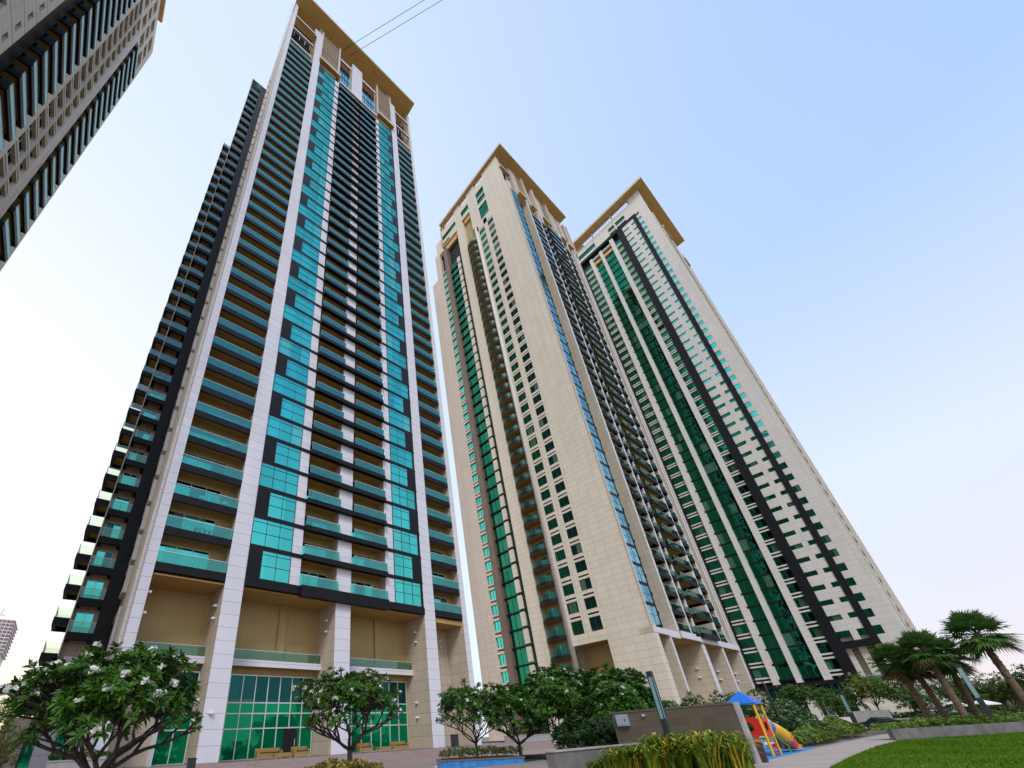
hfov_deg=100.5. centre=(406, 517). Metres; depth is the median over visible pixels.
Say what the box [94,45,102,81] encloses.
window
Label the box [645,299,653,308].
strip window
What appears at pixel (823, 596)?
panel window
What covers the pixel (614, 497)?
front window
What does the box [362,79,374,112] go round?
crown window
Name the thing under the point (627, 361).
strip window
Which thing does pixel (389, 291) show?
window
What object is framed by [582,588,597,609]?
window
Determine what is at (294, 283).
window
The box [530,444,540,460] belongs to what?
window
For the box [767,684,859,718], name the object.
lobby window
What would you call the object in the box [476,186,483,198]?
crown window
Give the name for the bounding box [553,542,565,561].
window
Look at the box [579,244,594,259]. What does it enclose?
crown window
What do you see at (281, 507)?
window
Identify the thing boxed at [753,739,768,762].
litter bin
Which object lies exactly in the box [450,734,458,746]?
trash bin
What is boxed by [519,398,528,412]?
window
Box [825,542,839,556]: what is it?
window
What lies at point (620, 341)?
strip window
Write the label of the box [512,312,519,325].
window
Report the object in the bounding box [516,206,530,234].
front window
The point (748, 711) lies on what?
shrub
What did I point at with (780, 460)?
window
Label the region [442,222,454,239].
crown window
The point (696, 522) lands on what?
strip window
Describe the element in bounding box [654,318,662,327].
strip window
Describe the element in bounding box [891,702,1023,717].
hedge
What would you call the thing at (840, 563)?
window
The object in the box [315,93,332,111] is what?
window
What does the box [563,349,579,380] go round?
front window
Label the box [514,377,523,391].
window
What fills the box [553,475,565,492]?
window
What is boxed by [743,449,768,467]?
panel window
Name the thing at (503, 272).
window
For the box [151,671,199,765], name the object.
lobby window
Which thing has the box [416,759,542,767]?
pool water
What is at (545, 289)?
front window
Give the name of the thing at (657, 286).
panel window
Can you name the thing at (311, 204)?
window
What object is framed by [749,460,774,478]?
panel window
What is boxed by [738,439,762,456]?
panel window
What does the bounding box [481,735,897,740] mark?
ground
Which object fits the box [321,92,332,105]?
window
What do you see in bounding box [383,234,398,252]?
window
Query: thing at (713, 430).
strip window
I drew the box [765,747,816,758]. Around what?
playground surface
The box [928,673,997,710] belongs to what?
tree
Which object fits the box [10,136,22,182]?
window
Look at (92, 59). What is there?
window
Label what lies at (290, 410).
window
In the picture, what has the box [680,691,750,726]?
shrub
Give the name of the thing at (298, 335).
window
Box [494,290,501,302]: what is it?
window
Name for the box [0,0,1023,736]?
sky
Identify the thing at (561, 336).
front window
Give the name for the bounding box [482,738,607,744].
tower terrace
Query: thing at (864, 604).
window
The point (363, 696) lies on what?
frangipani tree
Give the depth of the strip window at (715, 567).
114.51 m
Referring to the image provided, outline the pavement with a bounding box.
[326,741,886,767]
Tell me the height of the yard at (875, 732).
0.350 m
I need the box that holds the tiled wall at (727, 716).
[610,702,761,763]
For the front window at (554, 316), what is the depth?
103.99 m
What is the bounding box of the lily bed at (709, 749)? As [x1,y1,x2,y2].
[587,729,761,767]
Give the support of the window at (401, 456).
in the apartment tower at (292, 358)
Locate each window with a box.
[0,149,11,196]
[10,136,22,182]
[15,731,37,767]
[21,125,32,170]
[31,114,41,157]
[41,103,50,146]
[48,721,77,760]
[50,93,58,135]
[58,84,67,125]
[66,75,74,116]
[74,67,82,106]
[81,59,89,97]
[87,52,95,89]
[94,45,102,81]
[100,38,108,74]
[106,31,113,66]
[112,24,119,60]
[117,19,124,53]
[122,13,129,47]
[127,7,134,41]
[132,2,139,35]
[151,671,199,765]
[218,674,314,761]
[250,517,293,551]
[259,462,298,495]
[259,550,290,583]
[266,414,302,446]
[267,492,296,522]
[272,373,306,403]
[274,442,300,470]
[278,336,309,365]
[280,398,304,424]
[283,303,312,331]
[285,358,307,384]
[288,274,315,301]
[290,324,311,348]
[291,248,317,273]
[294,294,313,316]
[295,224,319,249]
[298,203,321,226]
[298,266,316,287]
[301,183,323,205]
[301,241,318,261]
[304,164,325,186]
[304,218,320,238]
[307,148,326,169]
[307,197,322,216]
[309,133,328,153]
[310,179,324,196]
[311,118,329,138]
[312,161,326,178]
[313,105,330,124]
[314,145,327,161]
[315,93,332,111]
[316,130,329,145]
[317,81,333,99]
[318,71,334,88]
[318,116,330,131]
[319,103,331,118]
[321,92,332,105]
[323,80,333,94]
[324,69,334,83]
[338,58,351,88]
[349,680,408,752]
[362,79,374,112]
[379,121,390,135]
[379,126,387,137]
[379,132,391,146]
[379,137,388,149]
[380,144,392,159]
[380,150,389,162]
[380,156,393,172]
[380,163,389,175]
[380,169,393,185]
[381,177,390,190]
[381,184,394,200]
[381,191,391,205]
[381,199,396,217]
[382,207,392,221]
[382,216,397,234]
[382,224,393,239]
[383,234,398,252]
[383,243,394,258]
[383,252,399,271]
[384,263,395,278]
[384,273,400,292]
[384,284,396,300]
[385,296,402,316]
[385,307,398,325]
[386,320,404,341]
[386,333,399,351]
[387,347,405,368]
[387,361,401,380]
[388,376,407,398]
[388,391,403,412]
[389,408,410,432]
[389,425,405,447]
[390,444,412,468]
[391,463,407,486]
[391,483,415,509]
[392,505,409,529]
[393,528,418,555]
[394,552,412,578]
[395,578,421,606]
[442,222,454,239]
[461,205,467,215]
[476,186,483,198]
[477,193,484,204]
[479,201,488,219]
[479,225,484,235]
[480,231,486,240]
[482,236,487,247]
[483,243,489,253]
[484,249,490,259]
[486,256,492,266]
[487,215,492,225]
[488,220,494,230]
[488,262,493,273]
[489,268,495,280]
[490,227,496,237]
[491,232,497,243]
[491,276,497,287]
[492,283,499,295]
[493,239,499,249]
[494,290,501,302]
[495,246,501,256]
[496,298,503,310]
[497,252,503,263]
[498,259,505,270]
[498,306,505,317]
[500,266,507,277]
[500,314,507,326]
[502,273,508,284]
[502,322,509,334]
[504,280,511,292]
[504,330,511,343]
[506,288,513,300]
[506,339,513,352]
[508,296,515,308]
[508,349,515,361]
[510,304,517,316]
[510,357,518,371]
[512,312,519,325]
[512,367,520,381]
[514,321,522,334]
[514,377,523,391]
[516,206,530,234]
[516,329,524,342]
[517,387,526,402]
[518,212,532,240]
[519,339,527,352]
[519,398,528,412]
[520,218,534,246]
[521,348,529,362]
[522,225,536,253]
[522,409,531,424]
[523,358,532,372]
[524,231,538,259]
[524,420,534,435]
[526,368,535,382]
[527,239,541,267]
[527,432,537,447]
[529,245,543,274]
[529,378,538,393]
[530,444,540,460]
[531,252,546,282]
[531,389,541,404]
[533,457,543,473]
[534,260,548,289]
[534,400,544,415]
[536,268,551,297]
[536,470,547,486]
[537,411,547,427]
[539,276,553,304]
[539,483,550,500]
[540,423,550,439]
[541,283,557,314]
[542,497,553,514]
[543,436,554,452]
[544,292,560,323]
[546,448,557,465]
[546,511,557,529]
[547,301,562,331]
[549,527,561,545]
[550,310,566,341]
[550,461,561,478]
[553,319,569,350]
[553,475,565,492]
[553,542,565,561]
[556,329,572,359]
[556,559,569,578]
[557,489,569,507]
[559,338,575,369]
[560,504,573,522]
[560,576,574,595]
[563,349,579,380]
[565,519,577,538]
[565,594,578,614]
[566,359,582,390]
[568,536,582,555]
[569,612,583,633]
[570,371,586,401]
[573,552,587,572]
[574,382,590,413]
[577,570,591,590]
[578,394,594,425]
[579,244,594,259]
[582,407,598,437]
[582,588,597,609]
[585,266,592,274]
[586,419,602,450]
[586,607,602,629]
[587,271,594,279]
[589,276,596,284]
[590,432,607,463]
[591,280,598,290]
[593,285,601,295]
[595,446,612,477]
[596,291,603,300]
[598,296,605,305]
[599,460,617,492]
[600,301,608,311]
[602,307,611,317]
[604,475,622,507]
[605,313,613,322]
[607,319,615,329]
[609,491,627,522]
[610,324,618,334]
[612,331,621,341]
[615,216,624,225]
[615,239,621,247]
[615,337,624,347]
[615,508,632,538]
[617,343,626,353]
[618,244,624,252]
[620,249,626,257]
[620,349,629,360]
[620,524,638,555]
[622,218,634,232]
[623,254,629,262]
[623,356,632,367]
[624,223,637,237]
[625,260,632,268]
[626,363,635,373]
[626,542,644,572]
[627,228,640,242]
[628,265,635,273]
[628,370,638,380]
[629,233,643,246]
[631,270,637,278]
[631,377,641,388]
[632,238,645,252]
[632,561,650,591]
[633,275,640,284]
[634,384,644,395]
[635,243,648,257]
[636,281,643,290]
[637,248,652,263]
[637,391,648,402]
[638,580,656,610]
[639,287,646,296]
[640,399,651,410]
[641,254,654,268]
[642,293,649,302]
[643,259,658,273]
[644,407,654,418]
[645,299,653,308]
[645,601,662,627]
[646,265,661,279]
[647,414,658,426]
[648,305,656,314]
[649,271,664,285]
[650,422,661,434]
[651,311,659,320]
[652,276,667,291]
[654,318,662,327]
[654,430,665,442]
[655,282,671,297]
[657,439,669,451]
[658,324,666,334]
[659,289,675,303]
[660,254,666,261]
[661,331,669,340]
[661,448,673,460]
[662,295,678,310]
[663,260,669,267]
[664,337,673,347]
[664,457,677,469]
[666,266,672,273]
[666,301,682,316]
[668,345,677,355]
[668,466,681,478]
[669,308,686,323]
[670,271,676,279]
[672,315,689,330]
[672,352,680,362]
[672,475,685,488]
[673,278,680,285]
[675,359,684,369]
[676,321,693,337]
[676,485,689,498]
[677,284,683,292]
[679,366,688,377]
[680,328,698,344]
[680,495,694,508]
[681,290,687,298]
[683,374,692,385]
[684,297,691,304]
[684,336,702,352]
[685,505,698,518]
[687,382,696,393]
[688,303,695,311]
[688,343,706,359]
[689,515,703,529]
[691,390,701,401]
[692,310,699,318]
[692,351,710,367]
[693,526,708,540]
[695,399,705,410]
[696,317,703,325]
[696,358,715,374]
[698,537,713,551]
[699,407,710,419]
[700,324,707,332]
[700,367,720,383]
[702,548,718,562]
[704,331,712,340]
[704,375,725,391]
[704,416,714,427]
[707,560,723,574]
[708,339,716,348]
[708,383,730,400]
[708,425,719,437]
[712,572,728,586]
[713,346,721,355]
[713,392,735,408]
[713,434,724,446]
[717,354,725,363]
[717,444,729,456]
[717,584,734,599]
[718,401,740,418]
[722,362,730,372]
[722,454,734,466]
[723,410,745,427]
[723,597,739,612]
[727,370,735,380]
[727,463,740,476]
[728,419,751,436]
[728,610,745,625]
[731,379,741,389]
[732,474,745,487]
[733,429,756,446]
[733,624,752,639]
[737,388,746,398]
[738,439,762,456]
[738,485,751,498]
[739,638,758,653]
[742,397,751,407]
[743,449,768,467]
[743,496,757,509]
[745,652,764,668]
[747,406,756,417]
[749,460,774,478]
[749,507,762,520]
[751,667,771,683]
[753,415,762,426]
[754,518,769,532]
[755,471,781,489]
[758,425,768,436]
[760,482,787,500]
[760,531,775,545]
[764,435,775,447]
[766,493,794,512]
[767,543,782,557]
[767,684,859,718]
[770,446,780,457]
[773,505,801,524]
[773,556,789,570]
[776,456,787,469]
[779,518,808,536]
[779,569,795,584]
[783,468,794,480]
[785,530,815,549]
[786,582,803,598]
[789,479,801,492]
[792,543,823,563]
[793,597,810,612]
[796,491,808,504]
[800,557,831,576]
[800,611,818,627]
[803,503,815,516]
[807,571,839,591]
[808,626,826,643]
[810,515,823,529]
[815,586,848,605]
[816,642,835,659]
[817,528,831,542]
[822,601,857,620]
[824,658,843,675]
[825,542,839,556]
[830,617,866,637]
[833,556,847,570]
[841,570,856,585]
[849,585,865,601]
[859,600,874,617]
[868,616,884,633]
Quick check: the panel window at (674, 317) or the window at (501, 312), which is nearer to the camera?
the window at (501, 312)
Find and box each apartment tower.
[0,0,165,270]
[0,0,481,767]
[433,142,759,740]
[573,176,956,718]
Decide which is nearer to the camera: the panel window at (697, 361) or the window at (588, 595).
the window at (588, 595)
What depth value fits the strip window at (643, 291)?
155.07 m
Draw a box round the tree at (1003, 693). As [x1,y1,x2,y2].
[971,671,1023,709]
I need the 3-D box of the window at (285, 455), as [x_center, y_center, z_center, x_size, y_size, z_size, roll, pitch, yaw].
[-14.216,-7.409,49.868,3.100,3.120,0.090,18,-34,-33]
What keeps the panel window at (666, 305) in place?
in the apartment tower at (804, 592)
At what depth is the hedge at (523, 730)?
55.34 m
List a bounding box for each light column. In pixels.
[645,671,672,739]
[838,693,857,723]
[954,664,995,722]
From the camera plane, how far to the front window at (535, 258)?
115.78 m
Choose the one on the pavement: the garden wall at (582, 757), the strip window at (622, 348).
the garden wall at (582, 757)
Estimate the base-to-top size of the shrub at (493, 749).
0.820 m
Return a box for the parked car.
[860,717,904,730]
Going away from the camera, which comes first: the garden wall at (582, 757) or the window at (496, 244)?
the garden wall at (582, 757)
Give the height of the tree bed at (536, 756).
0.270 m
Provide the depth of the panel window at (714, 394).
125.11 m
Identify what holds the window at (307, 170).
in the apartment tower at (292, 358)
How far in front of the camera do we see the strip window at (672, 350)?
140.10 m
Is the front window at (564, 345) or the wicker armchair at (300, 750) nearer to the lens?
the wicker armchair at (300, 750)
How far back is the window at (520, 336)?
109.64 m
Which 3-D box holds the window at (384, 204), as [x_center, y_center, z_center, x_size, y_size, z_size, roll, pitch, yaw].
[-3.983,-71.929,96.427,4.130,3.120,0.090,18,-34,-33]
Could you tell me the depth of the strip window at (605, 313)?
166.01 m
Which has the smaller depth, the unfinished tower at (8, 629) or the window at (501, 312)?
the window at (501, 312)
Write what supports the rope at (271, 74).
hanging from the apartment tower at (292, 358)
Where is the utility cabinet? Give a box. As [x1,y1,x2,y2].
[615,714,629,725]
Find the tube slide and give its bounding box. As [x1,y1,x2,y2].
[764,721,802,751]
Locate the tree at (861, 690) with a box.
[839,671,902,709]
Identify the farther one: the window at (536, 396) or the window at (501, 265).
the window at (501, 265)
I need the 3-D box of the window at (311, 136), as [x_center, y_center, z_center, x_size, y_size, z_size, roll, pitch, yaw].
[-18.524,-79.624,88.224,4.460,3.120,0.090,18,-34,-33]
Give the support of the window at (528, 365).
in the apartment tower at (581, 549)
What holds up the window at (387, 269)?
in the apartment tower at (292, 358)
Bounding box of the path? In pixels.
[754,733,895,767]
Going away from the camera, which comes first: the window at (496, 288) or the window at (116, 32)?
the window at (116, 32)
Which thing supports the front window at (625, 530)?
in the apartment tower at (581, 549)
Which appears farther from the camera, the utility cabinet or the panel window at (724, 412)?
the panel window at (724, 412)
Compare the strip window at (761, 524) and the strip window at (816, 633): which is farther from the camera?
the strip window at (761, 524)
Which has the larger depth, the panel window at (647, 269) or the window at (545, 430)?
the panel window at (647, 269)
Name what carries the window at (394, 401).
in the apartment tower at (292, 358)
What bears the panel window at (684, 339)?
in the apartment tower at (804, 592)
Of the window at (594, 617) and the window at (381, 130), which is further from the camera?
the window at (381, 130)
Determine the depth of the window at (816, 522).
100.04 m
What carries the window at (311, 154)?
in the apartment tower at (292, 358)
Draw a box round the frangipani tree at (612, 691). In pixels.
[566,662,669,730]
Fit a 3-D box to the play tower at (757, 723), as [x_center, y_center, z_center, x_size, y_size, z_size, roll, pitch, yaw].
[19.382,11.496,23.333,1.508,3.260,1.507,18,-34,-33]
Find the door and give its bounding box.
[282,728,296,756]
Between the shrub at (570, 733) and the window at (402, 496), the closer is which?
the shrub at (570, 733)
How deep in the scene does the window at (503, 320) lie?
117.11 m
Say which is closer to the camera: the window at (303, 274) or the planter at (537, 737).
the planter at (537, 737)
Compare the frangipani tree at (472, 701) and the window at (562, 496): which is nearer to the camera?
the frangipani tree at (472, 701)
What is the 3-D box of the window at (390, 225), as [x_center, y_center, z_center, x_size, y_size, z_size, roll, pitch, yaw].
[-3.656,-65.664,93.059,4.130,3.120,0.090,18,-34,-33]
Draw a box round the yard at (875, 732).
[752,729,886,737]
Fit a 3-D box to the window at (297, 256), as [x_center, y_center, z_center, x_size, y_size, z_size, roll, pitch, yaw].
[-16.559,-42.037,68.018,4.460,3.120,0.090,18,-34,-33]
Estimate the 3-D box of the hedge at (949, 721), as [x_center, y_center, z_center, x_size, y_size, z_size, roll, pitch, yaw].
[42.253,16.051,32.586,14.004,0.906,2.072,2,-29,-9]
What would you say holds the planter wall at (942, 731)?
on the raised soil
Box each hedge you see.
[48,748,111,759]
[506,725,549,734]
[776,722,843,745]
[817,715,866,736]
[869,715,1018,731]
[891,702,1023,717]
[977,709,1023,721]
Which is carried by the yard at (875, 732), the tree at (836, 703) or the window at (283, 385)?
the tree at (836, 703)
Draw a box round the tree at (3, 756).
[0,737,20,767]
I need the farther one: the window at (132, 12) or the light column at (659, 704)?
the window at (132, 12)
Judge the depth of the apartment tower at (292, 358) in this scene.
54.18 m
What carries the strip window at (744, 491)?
in the apartment tower at (804, 592)
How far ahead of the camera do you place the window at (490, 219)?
136.52 m
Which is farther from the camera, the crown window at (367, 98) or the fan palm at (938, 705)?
the crown window at (367, 98)
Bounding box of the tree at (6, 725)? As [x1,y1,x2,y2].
[0,697,24,756]
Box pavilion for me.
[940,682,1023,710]
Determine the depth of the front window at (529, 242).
119.20 m
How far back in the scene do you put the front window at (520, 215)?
125.95 m
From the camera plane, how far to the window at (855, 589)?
91.72 m
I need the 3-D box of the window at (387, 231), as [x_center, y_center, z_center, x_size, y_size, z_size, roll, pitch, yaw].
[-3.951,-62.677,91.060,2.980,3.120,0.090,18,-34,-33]
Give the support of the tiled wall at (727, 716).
on the pavement
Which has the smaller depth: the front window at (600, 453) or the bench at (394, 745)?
the bench at (394, 745)
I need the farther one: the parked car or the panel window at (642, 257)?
the panel window at (642, 257)
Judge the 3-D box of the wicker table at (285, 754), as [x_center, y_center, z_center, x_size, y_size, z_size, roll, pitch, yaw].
[-11.182,21.323,37.246,1.500,0.420,0.840,18,-34,-33]
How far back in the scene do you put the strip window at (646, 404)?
142.76 m
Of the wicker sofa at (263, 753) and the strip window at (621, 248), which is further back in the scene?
the strip window at (621, 248)
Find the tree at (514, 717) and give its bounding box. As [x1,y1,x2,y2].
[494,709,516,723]
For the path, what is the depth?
21.07 m
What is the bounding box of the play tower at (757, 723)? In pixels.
[726,691,782,755]
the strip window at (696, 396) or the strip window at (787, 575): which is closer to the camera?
the strip window at (787, 575)
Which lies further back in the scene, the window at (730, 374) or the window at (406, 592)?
the window at (730, 374)
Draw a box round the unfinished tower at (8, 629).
[0,608,17,666]
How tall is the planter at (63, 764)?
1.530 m
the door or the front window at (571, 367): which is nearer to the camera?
the door
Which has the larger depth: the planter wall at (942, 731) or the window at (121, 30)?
the window at (121, 30)
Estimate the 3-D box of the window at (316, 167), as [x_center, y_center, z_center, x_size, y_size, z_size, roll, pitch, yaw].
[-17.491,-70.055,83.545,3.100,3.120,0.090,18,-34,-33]
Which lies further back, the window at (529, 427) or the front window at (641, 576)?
the window at (529, 427)
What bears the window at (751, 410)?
in the apartment tower at (804, 592)
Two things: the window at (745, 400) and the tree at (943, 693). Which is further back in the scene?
the window at (745, 400)
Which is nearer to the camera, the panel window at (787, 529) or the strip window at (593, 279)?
the panel window at (787, 529)
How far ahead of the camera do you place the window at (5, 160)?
53.53 m
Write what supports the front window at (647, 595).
in the apartment tower at (581, 549)
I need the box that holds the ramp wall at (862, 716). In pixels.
[852,709,892,729]
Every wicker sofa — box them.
[254,747,282,758]
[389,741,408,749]
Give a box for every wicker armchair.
[291,746,309,756]
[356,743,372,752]
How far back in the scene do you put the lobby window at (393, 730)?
47.93 m
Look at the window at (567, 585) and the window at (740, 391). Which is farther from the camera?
the window at (740, 391)
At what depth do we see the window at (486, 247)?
134.03 m
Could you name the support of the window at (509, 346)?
in the apartment tower at (581, 549)
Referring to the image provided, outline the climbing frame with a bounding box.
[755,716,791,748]
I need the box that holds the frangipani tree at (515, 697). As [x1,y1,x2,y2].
[481,681,544,755]
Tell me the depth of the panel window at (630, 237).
165.16 m
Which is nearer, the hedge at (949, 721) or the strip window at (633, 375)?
the hedge at (949, 721)
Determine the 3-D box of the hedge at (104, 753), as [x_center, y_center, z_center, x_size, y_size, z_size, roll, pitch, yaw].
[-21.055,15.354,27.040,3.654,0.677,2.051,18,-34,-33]
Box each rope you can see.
[255,5,291,130]
[343,0,423,49]
[350,0,440,55]
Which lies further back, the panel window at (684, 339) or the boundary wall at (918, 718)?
the panel window at (684, 339)
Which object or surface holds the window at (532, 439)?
in the apartment tower at (581, 549)
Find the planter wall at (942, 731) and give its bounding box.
[886,720,1023,739]
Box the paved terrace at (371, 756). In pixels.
[133,740,576,767]
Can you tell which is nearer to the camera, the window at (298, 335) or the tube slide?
the tube slide
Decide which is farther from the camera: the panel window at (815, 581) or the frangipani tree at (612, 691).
the panel window at (815, 581)
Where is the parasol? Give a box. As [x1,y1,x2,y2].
[974,700,1000,704]
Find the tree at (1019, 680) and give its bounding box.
[1009,663,1023,699]
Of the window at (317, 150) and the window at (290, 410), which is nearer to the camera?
the window at (290, 410)
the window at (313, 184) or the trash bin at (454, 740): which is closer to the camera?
the trash bin at (454, 740)
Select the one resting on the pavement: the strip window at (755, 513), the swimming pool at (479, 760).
the swimming pool at (479, 760)
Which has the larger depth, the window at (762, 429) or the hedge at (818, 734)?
the window at (762, 429)
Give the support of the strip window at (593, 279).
in the apartment tower at (804, 592)
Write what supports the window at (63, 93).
in the apartment tower at (70, 70)
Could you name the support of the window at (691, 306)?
in the apartment tower at (804, 592)
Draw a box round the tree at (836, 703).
[809,684,870,716]
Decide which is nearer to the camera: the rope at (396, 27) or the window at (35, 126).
the window at (35, 126)
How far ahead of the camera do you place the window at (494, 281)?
125.64 m
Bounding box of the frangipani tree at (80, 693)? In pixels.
[0,641,202,767]
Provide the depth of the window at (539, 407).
97.78 m
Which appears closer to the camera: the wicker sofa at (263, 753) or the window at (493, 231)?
the wicker sofa at (263, 753)
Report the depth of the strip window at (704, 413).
126.82 m
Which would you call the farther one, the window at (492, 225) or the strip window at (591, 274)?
the strip window at (591, 274)
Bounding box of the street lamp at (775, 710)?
[739,680,783,727]
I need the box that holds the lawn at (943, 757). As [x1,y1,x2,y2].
[830,732,1023,767]
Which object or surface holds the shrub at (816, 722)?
on the pavement
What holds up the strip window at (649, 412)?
in the apartment tower at (804, 592)
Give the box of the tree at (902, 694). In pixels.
[868,677,944,710]
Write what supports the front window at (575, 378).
in the apartment tower at (581, 549)
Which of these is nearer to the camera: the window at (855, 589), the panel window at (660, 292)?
the window at (855, 589)
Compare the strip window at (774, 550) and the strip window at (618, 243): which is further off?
the strip window at (618, 243)
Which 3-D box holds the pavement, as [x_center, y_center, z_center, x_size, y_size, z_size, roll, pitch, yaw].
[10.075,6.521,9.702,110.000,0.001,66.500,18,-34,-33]
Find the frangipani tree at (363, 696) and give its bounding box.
[291,666,403,765]
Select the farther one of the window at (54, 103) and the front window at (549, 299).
the front window at (549, 299)
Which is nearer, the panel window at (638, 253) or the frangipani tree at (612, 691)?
the frangipani tree at (612, 691)
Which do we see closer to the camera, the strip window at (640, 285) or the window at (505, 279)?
the window at (505, 279)
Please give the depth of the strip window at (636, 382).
147.79 m
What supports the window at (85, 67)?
in the apartment tower at (70, 70)
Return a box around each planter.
[46,758,111,767]
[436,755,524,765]
[504,734,552,742]
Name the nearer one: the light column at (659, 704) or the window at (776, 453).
the light column at (659, 704)
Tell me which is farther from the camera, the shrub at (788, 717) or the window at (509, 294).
the window at (509, 294)
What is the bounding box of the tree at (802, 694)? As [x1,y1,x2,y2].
[776,683,818,711]
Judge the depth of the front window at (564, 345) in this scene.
98.92 m
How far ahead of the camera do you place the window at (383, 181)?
101.23 m
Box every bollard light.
[186,758,196,767]
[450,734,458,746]
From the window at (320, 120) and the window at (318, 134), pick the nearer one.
the window at (318, 134)
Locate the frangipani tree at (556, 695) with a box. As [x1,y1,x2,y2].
[520,661,605,731]
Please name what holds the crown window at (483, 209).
in the apartment tower at (581, 549)
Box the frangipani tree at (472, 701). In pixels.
[435,678,514,755]
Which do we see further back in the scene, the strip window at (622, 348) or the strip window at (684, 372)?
the strip window at (622, 348)
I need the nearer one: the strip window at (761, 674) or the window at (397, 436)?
the window at (397, 436)
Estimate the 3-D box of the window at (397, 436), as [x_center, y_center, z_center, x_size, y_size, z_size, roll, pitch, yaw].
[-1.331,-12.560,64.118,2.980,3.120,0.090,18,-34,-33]
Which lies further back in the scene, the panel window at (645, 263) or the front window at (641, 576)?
the panel window at (645, 263)
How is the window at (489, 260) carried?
in the apartment tower at (581, 549)
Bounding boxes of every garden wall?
[544,742,642,767]
[785,717,852,729]
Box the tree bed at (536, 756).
[523,754,546,759]
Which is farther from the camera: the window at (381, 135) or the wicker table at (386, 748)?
the window at (381, 135)
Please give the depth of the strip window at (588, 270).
179.32 m
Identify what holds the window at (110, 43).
in the apartment tower at (70, 70)
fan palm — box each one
[864,641,932,718]
[889,650,950,717]
[892,628,969,717]
[917,635,981,714]
[937,607,1023,705]
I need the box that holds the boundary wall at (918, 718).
[893,712,1021,719]
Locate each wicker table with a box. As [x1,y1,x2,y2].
[272,752,291,758]
[375,746,390,750]
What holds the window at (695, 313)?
in the apartment tower at (804, 592)
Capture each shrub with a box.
[304,756,383,767]
[439,745,523,758]
[550,698,618,749]
[662,699,680,707]
[664,698,700,706]
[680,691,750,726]
[709,689,773,731]
[743,688,813,744]
[755,699,826,737]
[903,711,1023,720]

